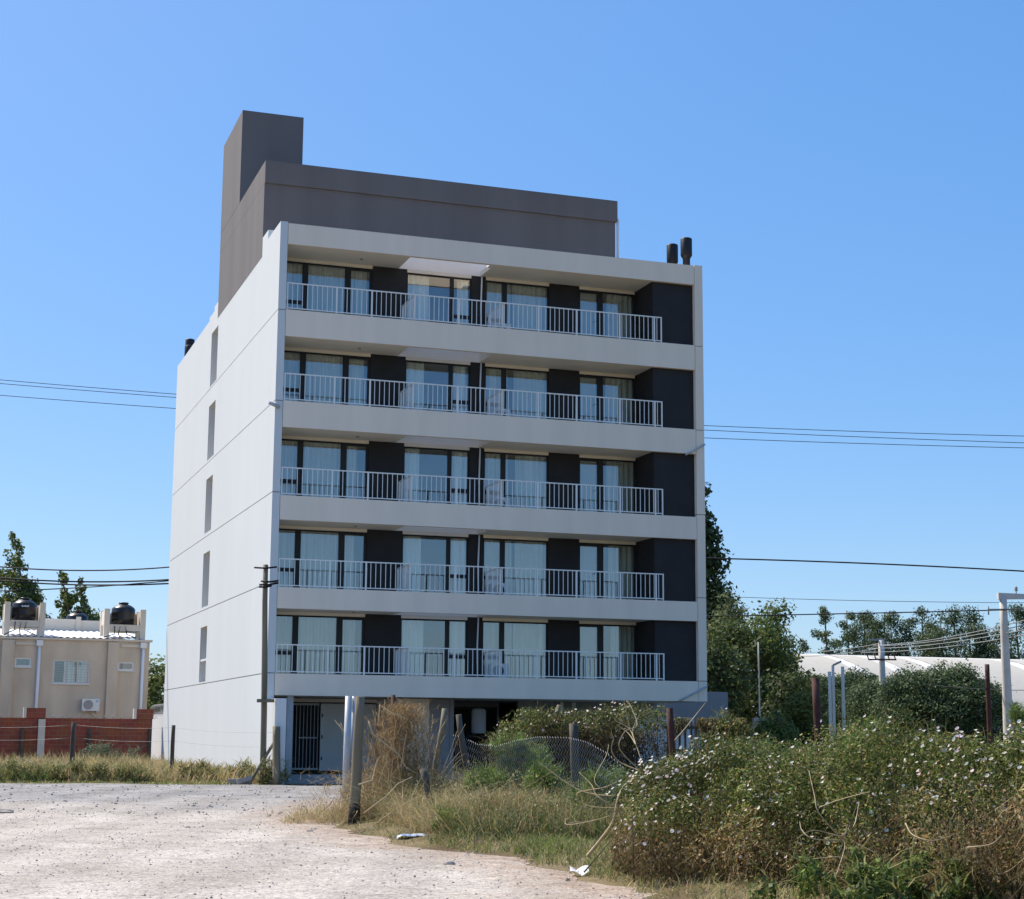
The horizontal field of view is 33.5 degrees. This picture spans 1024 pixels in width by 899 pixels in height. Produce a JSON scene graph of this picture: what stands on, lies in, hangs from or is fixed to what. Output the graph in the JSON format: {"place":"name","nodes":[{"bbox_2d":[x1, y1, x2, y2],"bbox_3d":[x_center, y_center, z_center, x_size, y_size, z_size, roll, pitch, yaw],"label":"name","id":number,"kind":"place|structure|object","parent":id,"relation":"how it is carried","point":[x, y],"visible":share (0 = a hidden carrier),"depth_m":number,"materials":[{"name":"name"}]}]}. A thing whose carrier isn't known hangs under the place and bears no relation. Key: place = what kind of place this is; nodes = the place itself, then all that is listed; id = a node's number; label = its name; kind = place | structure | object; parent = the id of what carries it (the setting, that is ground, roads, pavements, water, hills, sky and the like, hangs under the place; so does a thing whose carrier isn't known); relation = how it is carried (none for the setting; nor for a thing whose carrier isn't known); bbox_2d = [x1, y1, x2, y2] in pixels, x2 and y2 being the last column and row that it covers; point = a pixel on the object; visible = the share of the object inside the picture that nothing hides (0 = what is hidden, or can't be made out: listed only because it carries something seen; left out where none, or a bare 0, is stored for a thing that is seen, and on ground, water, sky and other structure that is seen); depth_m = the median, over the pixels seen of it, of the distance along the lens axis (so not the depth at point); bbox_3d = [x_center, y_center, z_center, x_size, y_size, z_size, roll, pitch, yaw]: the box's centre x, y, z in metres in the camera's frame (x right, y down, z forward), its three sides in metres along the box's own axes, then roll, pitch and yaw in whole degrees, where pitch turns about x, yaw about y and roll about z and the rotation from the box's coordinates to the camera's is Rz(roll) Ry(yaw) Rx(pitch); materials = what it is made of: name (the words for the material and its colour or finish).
{"place":"outdoors","nodes":[
{"label":"outdoors","id":0,"kind":"place"},
{"bbox_2d":[0,783,690,898],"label":"gravel road","id":1,"kind":"structure","parent":0,"point":[153,886],"depth_m":22.48,"materials":[{"name":"beige gravel"}]},
{"bbox_2d":[0,0,1023,694],"label":"sky","id":2,"kind":"structure","parent":0,"point":[844,178],"materials":[{"name":"blue"}]},
{"bbox_2d":[193,758,1023,898],"bbox_3d":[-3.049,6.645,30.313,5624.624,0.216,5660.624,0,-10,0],"label":"ground","id":3,"kind":"structure","parent":0,"point":[422,844],"depth_m":21.62,"materials":[{"name":"soil"}]},
{"bbox_2d":[0,531,53,629],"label":"poplar tree","id":4,"kind":"object","parent":3,"relation":"on","point":[37,598],"visible":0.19,"depth_m":129.87,"materials":[{"name":"green plant"}]},
{"bbox_2d":[0,754,72,782],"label":"roadside bush","id":5,"kind":"object","parent":3,"relation":"on","point":[15,764],"visible":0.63,"depth_m":50.73,"materials":[{"name":"green plant"}]},
{"bbox_2d":[54,571,81,618],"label":"poplar tree","id":6,"kind":"object","parent":3,"relation":"on","point":[67,599],"visible":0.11,"depth_m":125.85,"materials":[{"name":"green plant"}]},
{"bbox_2d":[36,754,113,781],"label":"roadside bush","id":7,"kind":"object","parent":3,"relation":"on","point":[94,772],"visible":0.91,"depth_m":50.64,"materials":[{"name":"green plant"}]},
{"bbox_2d":[0,601,152,718],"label":"tan house","id":8,"kind":"structure","parent":3,"relation":"on","point":[56,668],"depth_m":80.43,"materials":[{"name":"beige paint"}]},
{"bbox_2d":[11,597,36,619],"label":"water tank","id":9,"kind":"object","parent":8,"relation":"on","point":[24,608],"visible":0.94,"depth_m":80.86,"materials":[{"name":"black plastic"}]},
{"bbox_2d":[51,660,89,684],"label":"window","id":10,"kind":"structure","parent":8,"relation":"in","point":[66,672],"depth_m":80.39,"materials":[{"name":"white glass"}]},
{"bbox_2d":[111,602,134,624],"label":"water tank","id":11,"kind":"object","parent":8,"relation":"on","point":[122,613],"visible":0.93,"depth_m":82.33,"materials":[{"name":"black plastic"}]},
{"bbox_2d":[0,707,156,761],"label":"brick wall","id":12,"kind":"structure","parent":3,"relation":"on","point":[31,733],"depth_m":72.31,"materials":[{"name":"brick"}]},
{"bbox_2d":[73,576,99,620],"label":"poplar tree","id":13,"kind":"object","parent":3,"relation":"on","point":[86,607],"visible":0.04,"depth_m":125.72,"materials":[{"name":"green plant"}]},
{"bbox_2d":[76,738,147,761],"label":"grey bush","id":14,"kind":"object","parent":3,"relation":"on","point":[101,751],"visible":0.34,"depth_m":69.71,"materials":[{"name":"green plant"}]},
{"bbox_2d":[0,749,258,784],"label":"tall grass","id":15,"kind":"structure","parent":3,"relation":"on","point":[161,769],"depth_m":51.15,"materials":[{"name":"green plant"}]},
{"bbox_2d":[106,759,157,783],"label":"roadside bush","id":16,"kind":"object","parent":3,"relation":"on","point":[139,774],"visible":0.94,"depth_m":50.36,"materials":[{"name":"green plant"}]},
{"bbox_2d":[147,653,165,713],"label":"leafy tree","id":17,"kind":"object","parent":3,"relation":"on","point":[156,682],"visible":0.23,"depth_m":106.10,"materials":[{"name":"green plant"}]},
{"bbox_2d":[170,758,226,780],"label":"roadside bush","id":18,"kind":"object","parent":3,"relation":"on","point":[184,769],"visible":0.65,"depth_m":51.83,"materials":[{"name":"green plant"}]},
{"bbox_2d":[254,564,278,784],"bbox_3d":[-7.383,6.704,50.550,0.752,6.581,0.298,0,-10,0],"label":"utility pole","id":19,"kind":"object","parent":3,"relation":"on","point":[264,700],"visible":0.91,"depth_m":50.58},
{"bbox_2d":[249,753,293,784],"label":"roadside bush","id":20,"kind":"object","parent":3,"relation":"on","point":[268,778],"visible":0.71,"depth_m":49.85,"materials":[{"name":"green plant"}]},
{"bbox_2d":[272,726,280,784],"bbox_3d":[-6.867,8.931,49.597,0.199,1.696,0.199,-9,-13,44],"label":"fence post","id":21,"kind":"object","parent":3,"relation":"on","point":[276,779],"visible":0.94,"depth_m":49.53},
{"bbox_2d":[342,696,355,807],"bbox_3d":[-3.440,6.451,35.966,0.304,2.440,0.169,8,-12,-38],"label":"steel post","id":22,"kind":"object","parent":3,"relation":"on","point":[349,718],"visible":0.51,"depth_m":35.95,"materials":[{"name":"silver metal"}]},
{"bbox_2d":[348,696,364,824],"bbox_3d":[-2.844,5.682,31.085,0.258,2.310,0.210,0,-10,0],"label":"timber post","id":23,"kind":"object","parent":3,"relation":"on","point":[356,776],"visible":0.91,"depth_m":31.01,"materials":[{"name":"wood"}]},
{"bbox_2d":[252,695,473,823],"bbox_3d":[-1.975,6.221,31.999,4.637,3.204,4.456,9,-13,-43],"label":"dry bush","id":24,"kind":"object","parent":3,"relation":"on","point":[401,760],"visible":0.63,"depth_m":31.85,"materials":[{"name":"brown plant"}]},
{"bbox_2d":[151,110,727,784],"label":"apartment building","id":25,"kind":"structure","parent":3,"relation":"on","point":[353,452],"depth_m":56.93,"materials":[{"name":"white paint"}]},
{"bbox_2d":[291,703,319,770],"bbox_3d":[-6.886,9.457,55.996,1.060,2.210,0.140,4,-10,-19],"label":"entrance door","id":26,"kind":"structure","parent":25,"relation":"in","point":[305,734],"depth_m":56.03,"materials":[{"name":"metal"}]},
{"bbox_2d":[274,615,364,674],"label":"balcony window","id":27,"kind":"structure","parent":25,"relation":"in","point":[290,629],"depth_m":54.40,"materials":[{"name":"clear glass"}]},
{"bbox_2d":[277,528,366,589],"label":"balcony window","id":28,"kind":"structure","parent":25,"relation":"in","point":[293,543],"depth_m":54.85,"materials":[{"name":"clear glass"}]},
{"bbox_2d":[280,439,367,498],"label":"balcony window","id":29,"kind":"structure","parent":25,"relation":"in","point":[301,453],"depth_m":55.33,"materials":[{"name":"blue glass"}]},
{"bbox_2d":[282,350,369,405],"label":"balcony window","id":30,"kind":"structure","parent":25,"relation":"in","point":[302,363],"depth_m":55.84,"materials":[{"name":"black glass"}]},
{"bbox_2d":[285,261,371,316],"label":"balcony window","id":31,"kind":"structure","parent":25,"relation":"in","point":[348,277],"depth_m":56.36,"materials":[{"name":"black glass"}]},
{"bbox_2d":[319,704,375,770],"bbox_3d":[-5.445,9.552,56.432,1.880,2.190,0.116,4,-10,-19],"label":"white door","id":32,"kind":"structure","parent":25,"relation":"in","point":[331,734],"depth_m":56.33,"materials":[{"name":"metal"}]},
{"bbox_2d":[400,618,466,676],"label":"balcony window","id":33,"kind":"structure","parent":25,"relation":"in","point":[431,633],"depth_m":55.81,"materials":[{"name":"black glass"}]},
{"bbox_2d":[402,534,467,593],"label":"balcony window","id":34,"kind":"structure","parent":25,"relation":"in","point":[451,550],"depth_m":56.37,"materials":[{"name":"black glass"}]},
{"bbox_2d":[403,446,468,504],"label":"balcony window","id":35,"kind":"structure","parent":25,"relation":"in","point":[456,462],"depth_m":56.88,"materials":[{"name":"black glass"}]},
{"bbox_2d":[405,360,469,412],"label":"balcony window","id":36,"kind":"structure","parent":25,"relation":"in","point":[415,372],"depth_m":57.31,"materials":[{"name":"black glass"}]},
{"bbox_2d":[407,273,470,324],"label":"balcony window","id":37,"kind":"structure","parent":25,"relation":"in","point":[417,284],"depth_m":57.69,"materials":[{"name":"black glass"}]},
{"bbox_2d":[467,708,485,736],"bbox_3d":[-1.116,9.037,56.210,0.600,0.945,0.561,4,-10,-19],"label":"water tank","id":38,"kind":"object","parent":25,"relation":"attached to","point":[478,720],"visible":0.96,"depth_m":56.00,"materials":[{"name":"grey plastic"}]},
{"bbox_2d":[466,366,547,418],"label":"balcony window","id":39,"kind":"structure","parent":25,"relation":"in","point":[523,380],"depth_m":58.06,"materials":[{"name":"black glass"}]},
{"bbox_2d":[467,280,548,331],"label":"balcony window","id":40,"kind":"structure","parent":25,"relation":"in","point":[501,292],"depth_m":58.53,"materials":[{"name":"black glass"}]},
{"bbox_2d":[482,621,546,677],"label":"balcony window","id":41,"kind":"structure","parent":25,"relation":"in","point":[495,634],"depth_m":56.58,"materials":[{"name":"clear glass"}]},
{"bbox_2d":[483,538,547,595],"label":"balcony window","id":42,"kind":"structure","parent":25,"relation":"in","point":[496,552],"depth_m":57.06,"materials":[{"name":"clear glass"}]},
{"bbox_2d":[484,452,547,508],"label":"balcony window","id":43,"kind":"structure","parent":25,"relation":"in","point":[497,465],"depth_m":57.58,"materials":[{"name":"glass"}]},
{"bbox_2d":[579,289,633,339],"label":"balcony window","id":44,"kind":"structure","parent":25,"relation":"in","point":[622,303],"depth_m":59.55,"materials":[{"name":"glass"}]},
{"bbox_2d":[579,542,634,599],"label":"balcony window","id":45,"kind":"structure","parent":25,"relation":"in","point":[592,556],"depth_m":58.09,"materials":[{"name":"clear glass"}]},
{"bbox_2d":[579,458,634,513],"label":"balcony window","id":46,"kind":"structure","parent":25,"relation":"in","point":[618,472],"depth_m":58.56,"materials":[{"name":"clear glass"}]},
{"bbox_2d":[579,374,634,424],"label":"balcony window","id":47,"kind":"structure","parent":25,"relation":"in","point":[615,387],"depth_m":59.06,"materials":[{"name":"glass"}]},
{"bbox_2d":[579,624,635,679],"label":"balcony window","id":48,"kind":"structure","parent":25,"relation":"in","point":[592,637],"depth_m":57.65,"materials":[{"name":"clear glass"}]},
{"bbox_2d":[616,717,692,765],"bbox_3d":[5.040,10.495,60.085,3.000,2.000,0.036,4,-10,-19],"label":"garage door","id":49,"kind":"structure","parent":25,"relation":"in","point":[682,738],"depth_m":60.17,"materials":[{"name":"white metal"}]},
{"bbox_2d":[706,557,1023,571],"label":"service cable","id":50,"kind":"object","parent":25,"relation":"attached to","point":[867,563],"visible":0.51,"depth_m":72.93,"materials":[{"name":"black rubber"}]},
{"bbox_2d":[456,714,470,782],"bbox_3d":[-0.855,6.055,32.441,0.464,1.991,0.154,0,-10,0],"label":"leaning post","id":51,"kind":"object","parent":3,"relation":"on","point":[463,747],"visible":0.55,"depth_m":32.48,"materials":[{"name":"grey wood"}]},
{"bbox_2d":[452,735,623,819],"bbox_3d":[0.320,5.668,29.261,0.231,1.487,8.167,4,-10,-20],"label":"chain link fence","id":52,"kind":"object","parent":51,"relation":"attached to","point":[545,763],"visible":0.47,"depth_m":28.47,"materials":[{"name":"metal"}]},
{"bbox_2d":[454,753,518,805],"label":"leafy weed","id":53,"kind":"object","parent":3,"relation":"on","point":[489,772],"visible":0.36,"depth_m":29.29,"materials":[{"name":"green plant"}]},
{"bbox_2d":[382,776,604,840],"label":"grass","id":54,"kind":"structure","parent":3,"relation":"on","point":[499,799],"depth_m":26.12,"materials":[{"name":"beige plant"}]},
{"bbox_2d":[472,726,553,797],"bbox_3d":[0.155,6.050,31.677,2.007,1.829,2.087,0,-10,0],"label":"leafy weed","id":55,"kind":"object","parent":3,"relation":"on","point":[503,758],"visible":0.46,"depth_m":31.50,"materials":[{"name":"green plant"}]},
{"bbox_2d":[509,828,576,858],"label":"green tuft","id":56,"kind":"object","parent":3,"relation":"on","point":[537,843],"visible":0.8,"depth_m":23.20,"materials":[{"name":"green plant"}]},
{"bbox_2d":[512,748,582,808],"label":"leafy weed","id":57,"kind":"object","parent":3,"relation":"on","point":[541,771],"visible":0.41,"depth_m":28.49,"materials":[{"name":"green plant"}]},
{"bbox_2d":[569,723,579,805],"bbox_3d":[1.046,5.470,27.982,0.204,1.904,0.172,-4,-10,22],"label":"fence post","id":58,"kind":"object","parent":3,"relation":"on","point":[573,730],"visible":0.5,"depth_m":28.01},
{"bbox_2d":[477,699,684,790],"bbox_3d":[1.531,6.785,37.431,4.917,2.713,2.905,0,-10,0],"label":"flowering hedge","id":59,"kind":"object","parent":3,"relation":"on","point":[535,726],"visible":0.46,"depth_m":37.16,"materials":[{"name":"green plant"}]},
{"bbox_2d":[560,755,640,820],"bbox_3d":[1.430,5.562,26.819,1.881,1.585,1.901,0,-10,0],"label":"leafy weed","id":60,"kind":"object","parent":3,"relation":"on","point":[588,777],"visible":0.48,"depth_m":26.74,"materials":[{"name":"green plant"}]},
{"bbox_2d":[259,755,1023,898],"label":"weeds","id":61,"kind":"object","parent":3,"relation":"on","point":[408,814],"visible":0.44,"depth_m":25.45,"materials":[{"name":"green plant"}]},
{"bbox_2d":[666,708,680,836],"bbox_3d":[2.254,4.587,23.568,0.216,1.987,0.104,0,-10,0],"label":"steel post","id":62,"kind":"object","parent":3,"relation":"on","point":[671,730],"visible":0.32,"depth_m":23.64,"materials":[{"name":"metal"}]},
{"bbox_2d":[664,717,752,758],"bbox_3d":[4.445,7.003,37.908,2.093,2.062,1.084,0,-10,0],"label":"slat fence","id":63,"kind":"object","parent":3,"relation":"on","point":[704,726],"visible":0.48,"depth_m":37.97,"materials":[{"name":"green plant"}]},
{"bbox_2d":[705,482,739,672],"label":"poplar tree","id":64,"kind":"object","parent":3,"relation":"on","point":[714,586],"visible":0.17,"depth_m":95.23,"materials":[{"name":"green plant"}]},
{"bbox_2d":[708,589,750,676],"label":"leafy tree","id":65,"kind":"object","parent":3,"relation":"on","point":[733,611],"visible":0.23,"depth_m":87.55,"materials":[{"name":"green plant"}]},
{"bbox_2d":[707,626,757,724],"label":"leafy tree","id":66,"kind":"object","parent":3,"relation":"on","point":[718,670],"visible":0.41,"depth_m":74.89,"materials":[{"name":"green plant"}]},
{"bbox_2d":[707,600,802,748],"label":"leafy tree","id":67,"kind":"object","parent":3,"relation":"on","point":[768,637],"visible":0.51,"depth_m":82.28,"materials":[{"name":"green plant"}]},
{"bbox_2d":[749,705,800,755],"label":"bush","id":68,"kind":"object","parent":3,"relation":"on","point":[777,729],"visible":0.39,"depth_m":58.80,"materials":[{"name":"green plant"}]},
{"bbox_2d":[752,597,804,707],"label":"leafy tree","id":69,"kind":"object","parent":3,"relation":"on","point":[776,610],"visible":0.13,"depth_m":85.29,"materials":[{"name":"green plant"}]},
{"bbox_2d":[758,663,828,741],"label":"leafy tree","id":70,"kind":"object","parent":3,"relation":"on","point":[792,682],"visible":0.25,"depth_m":78.76,"materials":[{"name":"green plant"}]},
{"bbox_2d":[775,686,828,755],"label":"shrub","id":71,"kind":"object","parent":3,"relation":"on","point":[800,711],"visible":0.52,"depth_m":60.86,"materials":[{"name":"green plant"}]},
{"bbox_2d":[584,704,1023,898],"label":"flowering hedge","id":72,"kind":"object","parent":3,"relation":"on","point":[693,776],"visible":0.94,"depth_m":17.54,"materials":[{"name":"green plant"}]},
{"bbox_2d":[538,745,617,833],"bbox_3d":[0.809,4.218,21.092,0.987,1.094,0.512,0,-10,0],"label":"bare vine","id":73,"kind":"object","parent":72,"relation":"attached to","point":[589,793],"visible":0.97,"depth_m":21.07,"materials":[{"name":"brown plant"}]},
{"bbox_2d":[787,772,873,876],"bbox_3d":[3.022,3.515,15.992,0.849,0.968,0.511,0,-10,0],"label":"bare vine","id":74,"kind":"object","parent":72,"relation":"on","point":[841,836],"visible":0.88,"depth_m":15.96,"materials":[{"name":"brown plant"}]},
{"bbox_2d":[706,707,901,795],"bbox_3d":[6.598,6.964,38.099,5.020,2.555,2.427,4,-10,-20],"label":"flowering hedge","id":75,"kind":"object","parent":3,"relation":"on","point":[734,724],"visible":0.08,"depth_m":37.79,"materials":[{"name":"green plant"}]},
{"bbox_2d":[811,678,823,800],"bbox_3d":[3.925,4.089,21.626,0.181,2.349,0.107,0,-10,0],"label":"steel post","id":76,"kind":"object","parent":3,"relation":"on","point":[816,703],"visible":0.42,"depth_m":21.71,"materials":[{"name":"metal"}]},
{"bbox_2d":[810,605,845,654],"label":"tree","id":77,"kind":"object","parent":3,"relation":"on","point":[825,633],"visible":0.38,"depth_m":212.51,"materials":[{"name":"green plant"}]},
{"bbox_2d":[789,665,922,759],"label":"dome tree","id":78,"kind":"object","parent":3,"relation":"on","point":[851,678],"visible":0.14,"depth_m":109.34,"materials":[{"name":"green plant"}]},
{"bbox_2d":[834,620,878,655],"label":"tree","id":79,"kind":"object","parent":3,"relation":"on","point":[853,633],"visible":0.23,"depth_m":209.21,"materials":[{"name":"green plant"}]},
{"bbox_2d":[859,617,900,655],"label":"tree","id":80,"kind":"object","parent":3,"relation":"on","point":[877,625],"visible":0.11,"depth_m":212.54,"materials":[{"name":"green plant"}]},
{"bbox_2d":[744,825,1016,898],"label":"green weed","id":81,"kind":"object","parent":3,"relation":"on","point":[877,880],"visible":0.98,"depth_m":15.30,"materials":[{"name":"green plant"}]},
{"bbox_2d":[738,654,1023,755],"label":"warehouse","id":82,"kind":"structure","parent":3,"relation":"on","point":[820,664],"depth_m":162.89,"materials":[{"name":"white metal"}]},
{"bbox_2d":[866,639,896,695],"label":"power pole","id":83,"kind":"object","parent":3,"relation":"on","point":[882,659],"visible":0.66,"depth_m":104.16,"materials":[{"name":"concrete"}]},
{"bbox_2d":[851,710,921,849],"bbox_3d":[5.302,4.707,23.548,1.822,2.253,1.642,0,-10,0],"label":"leafy weed","id":84,"kind":"object","parent":3,"relation":"on","point":[865,724],"visible":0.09,"depth_m":23.43,"materials":[{"name":"green plant"}]},
{"bbox_2d":[836,675,937,750],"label":"dome tree","id":85,"kind":"object","parent":3,"relation":"on","point":[861,697],"visible":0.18,"depth_m":104.05,"materials":[{"name":"green plant"}]},
{"bbox_2d":[866,609,918,656],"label":"tree","id":86,"kind":"object","parent":3,"relation":"on","point":[889,618],"visible":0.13,"depth_m":215.04,"materials":[{"name":"green plant"}]},
{"bbox_2d":[888,619,929,656],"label":"tree","id":87,"kind":"object","parent":3,"relation":"on","point":[909,637],"visible":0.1,"depth_m":214.92,"materials":[{"name":"green plant"}]},
{"bbox_2d":[898,606,945,656],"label":"tree","id":88,"kind":"object","parent":3,"relation":"on","point":[912,621],"visible":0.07,"depth_m":219.66,"materials":[{"name":"green plant"}]},
{"bbox_2d":[913,619,954,656],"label":"tree","id":89,"kind":"object","parent":3,"relation":"on","point":[924,636],"visible":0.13,"depth_m":211.59,"materials":[{"name":"green plant"}]},
{"bbox_2d":[919,609,959,657],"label":"tree","id":90,"kind":"object","parent":3,"relation":"on","point":[940,631],"visible":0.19,"depth_m":209.47,"materials":[{"name":"green plant"}]},
{"bbox_2d":[867,658,1023,757],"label":"dome tree","id":91,"kind":"object","parent":3,"relation":"on","point":[963,708],"visible":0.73,"depth_m":96.72,"materials":[{"name":"green plant"}]},
{"bbox_2d":[940,604,970,657],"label":"tree","id":92,"kind":"object","parent":3,"relation":"on","point":[954,619],"visible":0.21,"depth_m":214.02,"materials":[{"name":"green plant"}]},
{"bbox_2d":[947,605,988,657],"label":"tree","id":93,"kind":"object","parent":3,"relation":"on","point":[974,616],"visible":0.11,"depth_m":220.91,"materials":[{"name":"green plant"}]},
{"bbox_2d":[954,620,999,657],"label":"conifer tree","id":94,"kind":"object","parent":3,"relation":"on","point":[974,629],"visible":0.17,"depth_m":214.06,"materials":[{"name":"green plant"}]},
{"bbox_2d":[985,664,992,767],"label":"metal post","id":95,"kind":"object","parent":3,"relation":"on","point":[988,699],"visible":0.68,"depth_m":79.08,"materials":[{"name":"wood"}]},
{"bbox_2d":[975,623,1018,658],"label":"conifer tree","id":96,"kind":"object","parent":3,"relation":"on","point":[996,649],"visible":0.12,"depth_m":211.21,"materials":[{"name":"green plant"}]},
{"bbox_2d":[975,700,1023,790],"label":"leafy weed","id":97,"kind":"object","parent":3,"relation":"on","point":[1016,712],"visible":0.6,"depth_m":39.47,"materials":[{"name":"green plant"}]},
{"bbox_2d":[987,586,1023,747],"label":"power pole","id":98,"kind":"object","parent":3,"relation":"on","point":[1002,598],"visible":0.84,"depth_m":69.48,"materials":[{"name":"concrete"}]},
{"bbox_2d":[706,609,1003,616],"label":"service cable","id":99,"kind":"object","parent":98,"relation":"hanging from","point":[854,613],"visible":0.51,"depth_m":71.63,"materials":[{"name":"black rubber"}]},
{"bbox_2d":[997,603,1023,659],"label":"tree","id":100,"kind":"object","parent":3,"relation":"on","point":[1018,615],"visible":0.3,"depth_m":215.86,"materials":[{"name":"green plant"}]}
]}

